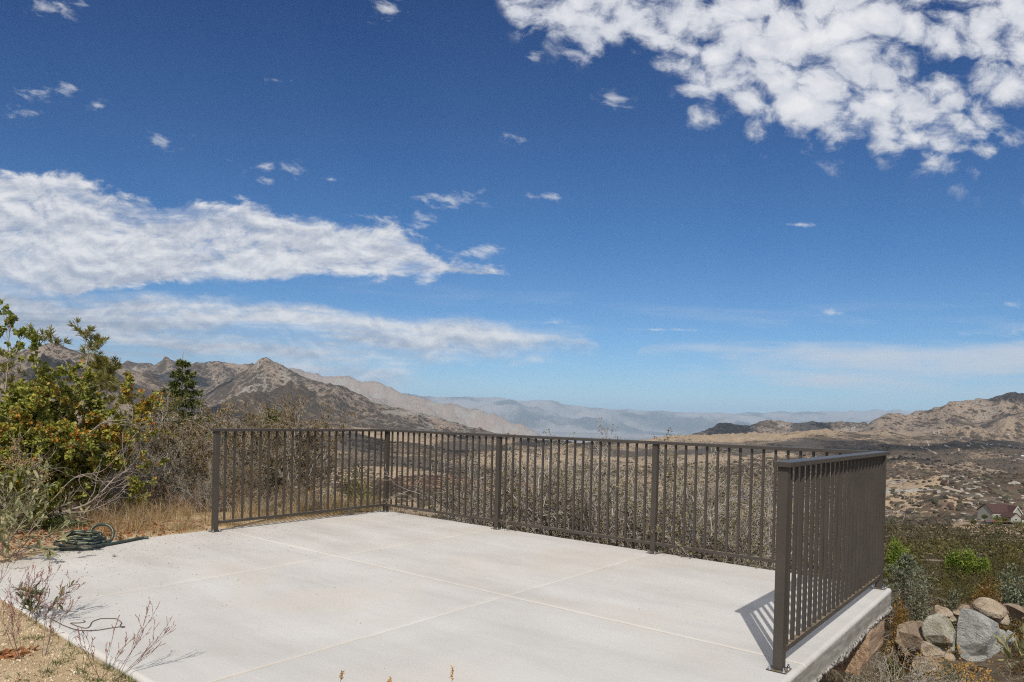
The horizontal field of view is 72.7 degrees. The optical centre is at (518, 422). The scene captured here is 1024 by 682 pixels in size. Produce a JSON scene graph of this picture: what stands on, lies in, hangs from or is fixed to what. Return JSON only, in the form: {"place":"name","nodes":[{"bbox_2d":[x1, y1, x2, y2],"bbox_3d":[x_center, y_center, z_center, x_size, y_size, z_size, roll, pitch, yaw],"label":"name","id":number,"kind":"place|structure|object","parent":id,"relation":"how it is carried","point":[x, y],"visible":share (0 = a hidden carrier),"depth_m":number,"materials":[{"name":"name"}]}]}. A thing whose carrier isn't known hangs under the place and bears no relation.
{"place":"outdoors","nodes":[
{"label":"outdoors","id":0,"kind":"place"},
{"bbox_2d":[0,604,123,681],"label":"gravel","id":1,"kind":"structure","parent":0,"point":[39,661],"depth_m":3.50,"materials":[{"name":"beige gravel"}]},
{"bbox_2d":[3,479,451,538],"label":"dry grass","id":2,"kind":"structure","parent":0,"point":[107,517],"depth_m":8.03,"materials":[{"name":"plant"}]},
{"bbox_2d":[1,525,731,668],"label":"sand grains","id":3,"kind":"object","parent":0,"point":[161,555],"visible":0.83,"depth_m":5.91},
{"bbox_2d":[0,511,892,681],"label":"patio","id":4,"kind":"structure","parent":0,"point":[581,611],"depth_m":4.55,"materials":[{"name":"concrete"}]},
{"bbox_2d":[0,543,27,582],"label":"buckwheat","id":5,"kind":"object","parent":4,"relation":"on","point":[12,557],"visible":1,"depth_m":4.75,"materials":[{"name":"brown plant"}]},
{"bbox_2d":[49,570,85,622],"bbox_3d":[-2.637,1.019,4.126,0.192,0.323,0.213,1,0,-3],"label":"buckwheat","id":6,"kind":"object","parent":4,"relation":"on","point":[65,596],"visible":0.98,"depth_m":4.06,"materials":[{"name":"brown plant"}]},
{"bbox_2d":[19,523,148,550],"bbox_3d":[-3.965,1.029,6.396,0.602,0.158,0.839,2,0,17],"label":"garden hose","id":7,"kind":"object","parent":4,"relation":"on","point":[92,538],"visible":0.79,"depth_m":6.29,"materials":[{"name":"rubber"}]},
{"bbox_2d":[48,617,124,630],"bbox_3d":[-2.507,1.160,4.063,0.510,0.004,0.258,2,1,38],"label":"wire","id":8,"kind":"object","parent":4,"relation":"on","point":[90,624],"visible":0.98,"depth_m":3.99,"materials":[{"name":"brown metal"}]},
{"bbox_2d":[208,428,889,674],"bbox_3d":[-0.182,0.672,6.284,5.879,1.066,2.475,2,1,38],"label":"metal railing","id":9,"kind":"object","parent":4,"relation":"on","point":[860,481],"visible":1,"depth_m":6.05,"materials":[{"name":"brown metal"}]},
{"bbox_2d":[0,343,1023,681],"bbox_3d":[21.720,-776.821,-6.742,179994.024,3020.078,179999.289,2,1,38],"label":"ground","id":10,"kind":"structure","parent":0,"point":[994,423],"depth_m":3643.49,"materials":[{"name":"brown soil"}]},
{"bbox_2d":[0,592,21,658],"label":"buckwheat","id":11,"kind":"object","parent":10,"relation":"on","point":[13,633],"visible":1,"depth_m":3.47,"materials":[{"name":"brown plant"}]},
{"bbox_2d":[0,429,47,504],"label":"flowering sage","id":12,"kind":"object","parent":10,"relation":"on","point":[11,459],"visible":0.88,"depth_m":6.77,"materials":[{"name":"green plant"}]},
{"bbox_2d":[3,567,46,635],"bbox_3d":[-2.792,0.999,3.932,0.160,0.357,0.214,1,0,6],"label":"buckwheat","id":13,"kind":"object","parent":10,"relation":"on","point":[30,589],"visible":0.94,"depth_m":3.93,"materials":[{"name":"brown plant"}]},
{"bbox_2d":[0,452,52,531],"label":"flowering sage","id":14,"kind":"object","parent":10,"relation":"on","point":[30,496],"visible":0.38,"depth_m":7.05,"materials":[{"name":"green plant"}]},
{"bbox_2d":[2,565,51,615],"bbox_3d":[-3.001,1.010,4.314,0.143,0.309,0.321,1,0,6],"label":"buckwheat","id":15,"kind":"object","parent":10,"relation":"on","point":[28,577],"visible":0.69,"depth_m":4.30,"materials":[{"name":"brown plant"}]},
{"bbox_2d":[0,467,56,533],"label":"sage shrub","id":16,"kind":"object","parent":10,"relation":"on","point":[32,518],"visible":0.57,"depth_m":6.73,"materials":[{"name":"green plant"}]},
{"bbox_2d":[5,555,60,619],"bbox_3d":[-2.919,0.972,4.150,0.306,0.399,0.209,1,0,-13],"label":"buckwheat","id":17,"kind":"object","parent":10,"relation":"on","point":[46,583],"visible":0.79,"depth_m":4.13,"materials":[{"name":"brown plant"}]},
{"bbox_2d":[0,470,90,559],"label":"sage shrub","id":18,"kind":"object","parent":10,"relation":"on","point":[5,516],"visible":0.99,"depth_m":5.68,"materials":[{"name":"green plant"}]},
{"bbox_2d":[9,580,81,622],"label":"sage seedling","id":19,"kind":"object","parent":10,"relation":"on","point":[29,603],"visible":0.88,"depth_m":4.10,"materials":[{"name":"green plant"}]},
{"bbox_2d":[0,611,94,681],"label":"straw bits","id":20,"kind":"object","parent":10,"relation":"on","point":[40,668],"visible":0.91,"depth_m":3.35,"materials":[{"name":"beige plant"}]},
{"bbox_2d":[26,592,73,655],"bbox_3d":[-2.466,1.035,3.630,0.211,0.329,0.226,1,0,-23],"label":"buckwheat","id":21,"kind":"object","parent":10,"relation":"on","point":[44,608],"visible":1,"depth_m":3.64,"materials":[{"name":"brown plant"}]},
{"bbox_2d":[42,508,94,530],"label":"green herb","id":22,"kind":"object","parent":10,"relation":"on","point":[54,522],"visible":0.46,"depth_m":7.14,"materials":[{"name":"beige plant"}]},
{"bbox_2d":[2,603,135,681],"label":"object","id":23,"kind":"object","parent":10,"relation":"on","point":[108,668],"visible":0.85,"depth_m":3.43,"materials":[{"name":"brown soil"}]},
{"bbox_2d":[0,298,168,528],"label":"leafy shrub","id":24,"kind":"object","parent":10,"relation":"on","point":[61,439],"visible":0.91,"depth_m":7.85,"materials":[{"name":"green plant"}]},
{"bbox_2d":[0,316,179,513],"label":"tufted tree","id":25,"kind":"object","parent":10,"relation":"on","point":[102,367],"visible":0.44,"depth_m":9.35,"materials":[{"name":"green plant"}]},
{"bbox_2d":[74,615,139,680],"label":"buckwheat","id":26,"kind":"object","parent":10,"relation":"on","point":[105,649],"visible":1,"depth_m":3.27,"materials":[{"name":"brown plant"}]},
{"bbox_2d":[85,455,164,515],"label":"scrub bush","id":27,"kind":"object","parent":10,"relation":"on","point":[121,481],"visible":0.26,"depth_m":9.42,"materials":[{"name":"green plant"}]},
{"bbox_2d":[0,514,260,680],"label":"leaf litter","id":28,"kind":"object","parent":10,"relation":"on","point":[5,655],"visible":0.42,"depth_m":6.71,"materials":[{"name":"brown plant"}]},
{"bbox_2d":[61,406,220,513],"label":"scrub bush","id":29,"kind":"object","parent":10,"relation":"on","point":[153,449],"visible":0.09,"depth_m":10.35,"materials":[{"name":"brown plant"}]},
{"bbox_2d":[87,390,196,514],"bbox_3d":[-7.003,0.908,12.435,2.577,3.116,2.865,2,0,14],"label":"tufted tree","id":30,"kind":"object","parent":10,"relation":"on","point":[119,400],"visible":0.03,"depth_m":12.65,"materials":[{"name":"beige plant"}]},
{"bbox_2d":[107,397,177,510],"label":"scrub bush","id":31,"kind":"object","parent":10,"relation":"on","point":[151,450],"visible":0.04,"depth_m":11.53,"materials":[{"name":"brown plant"}]},
{"bbox_2d":[112,600,175,680],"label":"buckwheat","id":32,"kind":"object","parent":10,"relation":"on","point":[147,648],"visible":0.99,"depth_m":3.31,"materials":[{"name":"brown plant"}]},
{"bbox_2d":[83,424,232,513],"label":"scrub bush","id":33,"kind":"object","parent":10,"relation":"on","point":[157,484],"visible":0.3,"depth_m":9.50,"materials":[{"name":"brown plant"}]},
{"bbox_2d":[110,359,216,511],"bbox_3d":[-9.712,1.681,19.987,4.548,7.435,5.341,1,0,1],"label":"conifer","id":34,"kind":"object","parent":10,"relation":"on","point":[187,383],"visible":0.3,"depth_m":19.91,"materials":[{"name":"green plant"}]},
{"bbox_2d":[105,387,257,511],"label":"scrub bush","id":35,"kind":"object","parent":10,"relation":"on","point":[184,431],"visible":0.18,"depth_m":11.15,"materials":[{"name":"brown plant"}]},
{"bbox_2d":[134,416,255,512],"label":"scrub bush","id":36,"kind":"object","parent":10,"relation":"on","point":[178,473],"visible":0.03,"depth_m":10.78,"materials":[{"name":"brown plant"}]},
{"bbox_2d":[151,440,258,512],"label":"scrub bush","id":37,"kind":"object","parent":10,"relation":"on","point":[208,482],"visible":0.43,"depth_m":9.19,"materials":[{"name":"brown plant"}]},
{"bbox_2d":[171,454,249,511],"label":"scrub bush","id":38,"kind":"object","parent":10,"relation":"on","point":[209,500],"visible":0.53,"depth_m":9.06,"materials":[{"name":"brown plant"}]},
{"bbox_2d":[145,397,282,509],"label":"scrub bush","id":39,"kind":"object","parent":10,"relation":"on","point":[199,460],"visible":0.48,"depth_m":9.85,"materials":[{"name":"brown plant"}]},
{"bbox_2d":[180,399,290,511],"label":"scrub bush","id":40,"kind":"object","parent":10,"relation":"on","point":[239,446],"visible":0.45,"depth_m":9.81,"materials":[{"name":"brown plant"}]},
{"bbox_2d":[203,453,274,510],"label":"scrub bush","id":41,"kind":"object","parent":10,"relation":"on","point":[255,478],"visible":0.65,"depth_m":9.24,"materials":[{"name":"brown plant"}]},
{"bbox_2d":[237,492,274,512],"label":"scrub bush","id":42,"kind":"object","parent":10,"relation":"on","point":[255,504],"visible":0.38,"depth_m":8.92,"materials":[{"name":"brown plant"}]},
{"bbox_2d":[230,408,309,510],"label":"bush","id":43,"kind":"object","parent":10,"relation":"on","point":[275,419],"visible":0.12,"depth_m":14.46,"materials":[{"name":"brown plant"}]},
{"bbox_2d":[229,398,352,510],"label":"scrub bush","id":44,"kind":"object","parent":10,"relation":"on","point":[279,478],"visible":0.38,"depth_m":10.14,"materials":[{"name":"brown plant"}]},
{"bbox_2d":[277,479,311,509],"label":"scrub bush","id":45,"kind":"object","parent":10,"relation":"on","point":[287,492],"visible":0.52,"depth_m":9.07,"materials":[{"name":"brown plant"}]},
{"bbox_2d":[248,392,357,507],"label":"scrub bush","id":46,"kind":"object","parent":10,"relation":"on","point":[290,417],"visible":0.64,"depth_m":9.90,"materials":[{"name":"brown plant"}]},
{"bbox_2d":[294,438,319,509],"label":"slope bush","id":47,"kind":"object","parent":10,"relation":"on","point":[310,491],"visible":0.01,"depth_m":14.96,"materials":[{"name":"brown plant"}]},
{"bbox_2d":[296,493,328,513],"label":"scrub bush","id":48,"kind":"object","parent":10,"relation":"on","point":[318,503],"visible":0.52,"depth_m":8.79,"materials":[{"name":"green plant"}]},
{"bbox_2d":[318,464,365,510],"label":"slope bush","id":49,"kind":"object","parent":10,"relation":"on","point":[351,490],"visible":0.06,"depth_m":13.94,"materials":[{"name":"brown plant"}]},
{"bbox_2d":[356,476,381,510],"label":"slope bush","id":50,"kind":"object","parent":10,"relation":"on","point":[364,486],"visible":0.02,"depth_m":12.98,"materials":[{"name":"brown plant"}]},
{"bbox_2d":[457,484,492,525],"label":"scrub bush","id":51,"kind":"object","parent":10,"relation":"on","point":[472,510],"visible":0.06,"depth_m":9.87,"materials":[{"name":"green plant"}]},
{"bbox_2d":[379,442,629,533],"bbox_3d":[-0.012,1.185,9.247,2.915,1.854,2.958,2,0,14],"label":"scrub bush","id":52,"kind":"object","parent":10,"relation":"on","point":[461,498],"visible":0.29,"depth_m":9.05,"materials":[{"name":"brown plant"}]},
{"bbox_2d":[14,432,1023,532],"bbox_3d":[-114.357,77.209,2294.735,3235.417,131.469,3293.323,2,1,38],"label":"distant brush","id":53,"kind":"object","parent":10,"relation":"on","point":[940,520],"visible":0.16,"depth_m":617.94,"materials":[{"name":"brown plant"}]},
{"bbox_2d":[418,435,628,538],"bbox_3d":[0.133,1.268,9.697,3.237,2.159,2.458,1,0,-16],"label":"scrub bush","id":54,"kind":"object","parent":10,"relation":"on","point":[473,513],"visible":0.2,"depth_m":9.34,"materials":[{"name":"brown plant"}]},
{"bbox_2d":[480,441,620,538],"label":"scrub bush","id":55,"kind":"object","parent":10,"relation":"on","point":[483,523],"visible":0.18,"depth_m":8.87,"materials":[{"name":"brown plant"}]},
{"bbox_2d":[543,490,622,540],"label":"scrub bush","id":56,"kind":"object","parent":10,"relation":"on","point":[574,520],"visible":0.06,"depth_m":8.63,"materials":[{"name":"brown plant"}]},
{"bbox_2d":[551,414,625,544],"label":"scrub bush","id":57,"kind":"object","parent":10,"relation":"on","point":[578,516],"visible":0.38,"depth_m":8.41,"materials":[{"name":"brown plant"}]},
{"bbox_2d":[492,422,688,544],"bbox_3d":[1.003,1.241,9.613,2.861,2.513,3.767,1,0,-6],"label":"scrub bush","id":58,"kind":"object","parent":10,"relation":"on","point":[546,513],"visible":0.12,"depth_m":9.48,"materials":[{"name":"brown plant"}]},
{"bbox_2d":[480,430,720,552],"bbox_3d":[1.035,1.113,8.833,3.270,2.049,3.223,2,0,12],"label":"scrub bush","id":59,"kind":"object","parent":10,"relation":"on","point":[639,504],"visible":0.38,"depth_m":8.20,"materials":[{"name":"brown plant"}]},
{"bbox_2d":[481,442,736,550],"bbox_3d":[1.178,1.190,8.509,3.297,2.000,2.504,1,0,-24],"label":"scrub bush","id":60,"kind":"object","parent":10,"relation":"on","point":[669,475],"visible":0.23,"depth_m":8.27,"materials":[{"name":"brown plant"}]},
{"bbox_2d":[563,497,681,550],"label":"scrub bush","id":61,"kind":"object","parent":10,"relation":"on","point":[603,529],"visible":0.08,"depth_m":8.23,"materials":[{"name":"brown plant"}]},
{"bbox_2d":[569,460,747,558],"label":"scrub bush","id":62,"kind":"object","parent":10,"relation":"on","point":[630,524],"visible":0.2,"depth_m":7.78,"materials":[{"name":"brown plant"}]},
{"bbox_2d":[561,447,834,570],"bbox_3d":[2.236,1.365,9.226,2.964,2.229,2.921,1,0,-37],"label":"scrub bush","id":63,"kind":"object","parent":10,"relation":"on","point":[721,487],"visible":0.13,"depth_m":8.81,"materials":[{"name":"brown plant"}]},
{"bbox_2d":[659,434,740,563],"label":"scrub bush","id":64,"kind":"object","parent":10,"relation":"on","point":[702,484],"visible":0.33,"depth_m":7.73,"materials":[{"name":"brown plant"}]},
{"bbox_2d":[584,458,820,569],"bbox_3d":[1.923,1.266,7.657,2.603,1.805,2.641,1,0,-36],"label":"scrub bush","id":65,"kind":"object","parent":10,"relation":"on","point":[677,525],"visible":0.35,"depth_m":7.33,"materials":[{"name":"brown plant"}]},
{"bbox_2d":[614,507,792,566],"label":"scrub bush","id":66,"kind":"object","parent":10,"relation":"on","point":[739,563],"visible":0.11,"depth_m":7.24,"materials":[{"name":"brown plant"}]},
{"bbox_2d":[442,514,1023,675],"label":"chaparral","id":67,"kind":"object","parent":10,"relation":"on","point":[1000,548],"visible":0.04,"depth_m":84.20,"materials":[{"name":"green plant"}]},
{"bbox_2d":[645,463,832,575],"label":"scrub bush","id":68,"kind":"object","parent":10,"relation":"on","point":[687,552],"visible":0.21,"depth_m":7.22,"materials":[{"name":"brown plant"}]},
{"bbox_2d":[647,455,920,578],"bbox_3d":[2.895,1.471,8.363,2.866,2.155,2.824,1,0,-3],"label":"scrub bush","id":69,"kind":"object","parent":10,"relation":"on","point":[755,490],"visible":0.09,"depth_m":8.35,"materials":[{"name":"brown plant"}]},
{"bbox_2d":[822,660,872,681],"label":"scrub bush","id":70,"kind":"object","parent":10,"relation":"on","point":[833,679],"visible":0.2,"depth_m":6.46,"materials":[{"name":"brown plant"}]},
{"bbox_2d":[834,618,884,674],"bbox_3d":[2.431,1.615,5.233,0.494,0.336,0.578,2,1,38],"label":"rock","id":71,"kind":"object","parent":10,"relation":"on","point":[865,651],"depth_m":4.93,"materials":[{"name":"brown stone"}]},
{"bbox_2d":[883,657,906,680],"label":"slope bush","id":72,"kind":"object","parent":10,"relation":"on","point":[892,666],"visible":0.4,"depth_m":9.39,"materials":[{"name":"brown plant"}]},
{"bbox_2d":[883,533,911,575],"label":"bush","id":73,"kind":"object","parent":10,"relation":"on","point":[891,557],"visible":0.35,"depth_m":61.66,"materials":[{"name":"green plant"}]},
{"bbox_2d":[776,476,1023,524],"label":"rock outcrops","id":74,"kind":"object","parent":10,"relation":"on","point":[1012,482],"visible":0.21,"depth_m":586.69,"materials":[{"name":"beige stone"}]},
{"bbox_2d":[889,594,913,669],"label":"slope bush","id":75,"kind":"object","parent":10,"relation":"on","point":[900,614],"visible":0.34,"depth_m":16.98,"materials":[{"name":"brown plant"}]},
{"bbox_2d":[840,632,979,681],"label":"scrub bush","id":76,"kind":"object","parent":10,"relation":"on","point":[909,675],"visible":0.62,"depth_m":7.25,"materials":[{"name":"brown plant"}]},
{"bbox_2d":[873,553,947,642],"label":"bush","id":77,"kind":"object","parent":10,"relation":"on","point":[906,560],"visible":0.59,"depth_m":23.86,"materials":[{"name":"green plant"}]},
{"bbox_2d":[896,620,924,655],"bbox_3d":[9.249,5.040,16.262,0.610,0.841,0.584,1,1,-39],"label":"boulder","id":78,"kind":"object","parent":10,"relation":"on","point":[909,634],"visible":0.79,"depth_m":16.20,"materials":[{"name":"brown stone"}]},
{"bbox_2d":[897,578,931,641],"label":"slope bush","id":79,"kind":"object","parent":10,"relation":"on","point":[918,611],"visible":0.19,"depth_m":20.49,"materials":[{"name":"green plant"}]},
{"bbox_2d":[871,639,957,681],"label":"scrub bush","id":80,"kind":"object","parent":10,"relation":"on","point":[896,678],"visible":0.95,"depth_m":6.39,"materials":[{"name":"brown plant"}]},
{"bbox_2d":[912,656,942,661],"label":"boulder","id":81,"kind":"object","parent":10,"relation":"on","point":[934,658],"visible":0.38,"depth_m":15.29,"materials":[{"name":"brown stone"}]},
{"bbox_2d":[912,659,943,675],"bbox_3d":[8.769,5.252,14.881,0.573,0.340,0.418,2,1,38],"label":"boulder","id":82,"kind":"object","parent":10,"relation":"on","point":[934,668],"visible":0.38,"depth_m":14.80,"materials":[{"name":"beige stone"}]},
{"bbox_2d":[920,641,954,661],"bbox_3d":[9.400,5.120,15.600,0.625,0.438,0.505,2,1,38],"label":"boulder","id":83,"kind":"object","parent":10,"relation":"on","point":[928,648],"visible":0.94,"depth_m":15.55,"materials":[{"name":"beige stone"}]},
{"bbox_2d":[922,614,955,651],"bbox_3d":[9.588,4.801,15.887,0.627,0.893,0.586,2,1,38],"label":"boulder","id":84,"kind":"object","parent":10,"relation":"on","point":[936,628],"visible":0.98,"depth_m":15.80,"materials":[{"name":"stone"}]},
{"bbox_2d":[866,660,1018,681],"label":"scrub bush","id":85,"kind":"object","parent":10,"relation":"on","point":[921,677],"visible":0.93,"depth_m":6.33,"materials":[{"name":"brown plant"}]},
{"bbox_2d":[886,637,1001,681],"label":"seed head bush","id":86,"kind":"object","parent":10,"relation":"on","point":[964,666],"visible":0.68,"depth_m":9.03,"materials":[{"name":"beige plant"}]},
{"bbox_2d":[935,605,955,621],"bbox_3d":[10.439,4.647,16.995,0.430,0.406,0.382,1,1,-41],"label":"boulder","id":87,"kind":"object","parent":10,"relation":"on","point":[945,611],"visible":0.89,"depth_m":16.97,"materials":[{"name":"beige stone"}]},
{"bbox_2d":[939,585,965,645],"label":"slope bush","id":88,"kind":"object","parent":10,"relation":"on","point":[952,606],"visible":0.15,"depth_m":21.48,"materials":[{"name":"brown plant"}]},
{"bbox_2d":[943,547,961,570],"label":"bush","id":89,"kind":"object","parent":10,"relation":"on","point":[951,559],"visible":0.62,"depth_m":65.74,"materials":[{"name":"green plant"}]},
{"bbox_2d":[931,661,975,681],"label":"slope bush","id":90,"kind":"object","parent":10,"relation":"on","point":[956,677],"visible":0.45,"depth_m":12.50,"materials":[{"name":"brown plant"}]},
{"bbox_2d":[952,609,959,618],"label":"boulder","id":91,"kind":"object","parent":10,"relation":"on","point":[955,612],"visible":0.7,"depth_m":17.18,"materials":[{"name":"beige stone"}]},
{"bbox_2d":[927,635,993,681],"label":"seed head bush","id":92,"kind":"object","parent":10,"relation":"on","point":[972,676],"visible":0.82,"depth_m":8.41,"materials":[{"name":"beige plant"}]},
{"bbox_2d":[956,604,972,609],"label":"boulder","id":93,"kind":"object","parent":10,"relation":"on","point":[960,606],"visible":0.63,"depth_m":17.89,"materials":[{"name":"brown stone"}]},
{"bbox_2d":[955,546,979,575],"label":"bush","id":94,"kind":"object","parent":10,"relation":"on","point":[966,561],"visible":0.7,"depth_m":63.85,"materials":[{"name":"green plant"}]},
{"bbox_2d":[956,608,1007,662],"bbox_3d":[10.521,4.827,15.806,0.927,1.233,0.721,2,1,38],"label":"boulder","id":95,"kind":"object","parent":10,"relation":"on","point":[976,639],"visible":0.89,"depth_m":15.71,"materials":[{"name":"grey stone"}]},
{"bbox_2d":[974,555,991,576],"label":"bush","id":96,"kind":"object","parent":10,"relation":"on","point":[983,563],"visible":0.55,"depth_m":61.89,"materials":[{"name":"green plant"}]},
{"bbox_2d":[965,573,1008,629],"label":"slope bush","id":97,"kind":"object","parent":10,"relation":"on","point":[988,592],"visible":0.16,"depth_m":23.92,"materials":[{"name":"brown plant"}]},
{"bbox_2d":[972,597,1009,625],"bbox_3d":[11.671,4.657,17.202,0.768,0.680,0.678,2,1,38],"label":"boulder","id":98,"kind":"object","parent":10,"relation":"on","point":[994,610],"visible":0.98,"depth_m":17.06,"materials":[{"name":"beige stone"}]},
{"bbox_2d":[977,503,1022,521],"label":"house","id":99,"kind":"structure","parent":10,"relation":"on","point":[991,509],"depth_m":253.25,"materials":[{"name":"grey"}]},
{"bbox_2d":[990,558,1023,628],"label":"bush","id":100,"kind":"object","parent":10,"relation":"on","point":[1015,595],"visible":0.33,"depth_m":26.91,"materials":[{"name":"green plant"}]},
{"bbox_2d":[992,623,1023,681],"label":"broad leaved plant","id":101,"kind":"object","parent":10,"relation":"on","point":[1007,652],"visible":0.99,"depth_m":6.46,"materials":[{"name":"green plant"}]},
{"bbox_2d":[1006,630,1014,644],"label":"boulder","id":102,"kind":"object","parent":10,"relation":"on","point":[1012,639],"visible":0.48,"depth_m":16.25,"materials":[{"name":"grey stone"}]},
{"bbox_2d":[999,511,1021,521],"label":"garage","id":103,"kind":"structure","parent":10,"relation":"on","point":[1012,517],"depth_m":236.17,"materials":[{"name":"grey"}]},
{"bbox_2d":[1003,603,1023,618],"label":"boulder","id":104,"kind":"object","parent":10,"relation":"on","point":[1015,610],"visible":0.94,"depth_m":18.48,"materials":[{"name":"brown stone"}]},
{"bbox_2d":[0,0,1023,413],"label":"sky","id":105,"kind":"structure","parent":0,"point":[697,206],"materials":[{"name":"blue"}]},
{"bbox_2d":[908,430,1022,493],"bbox_3d":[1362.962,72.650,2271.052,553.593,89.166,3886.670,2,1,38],"label":"dirt road","id":106,"kind":"structure","parent":0,"point":[946,487],"depth_m":2232.10,"materials":[{"name":"beige soil"}]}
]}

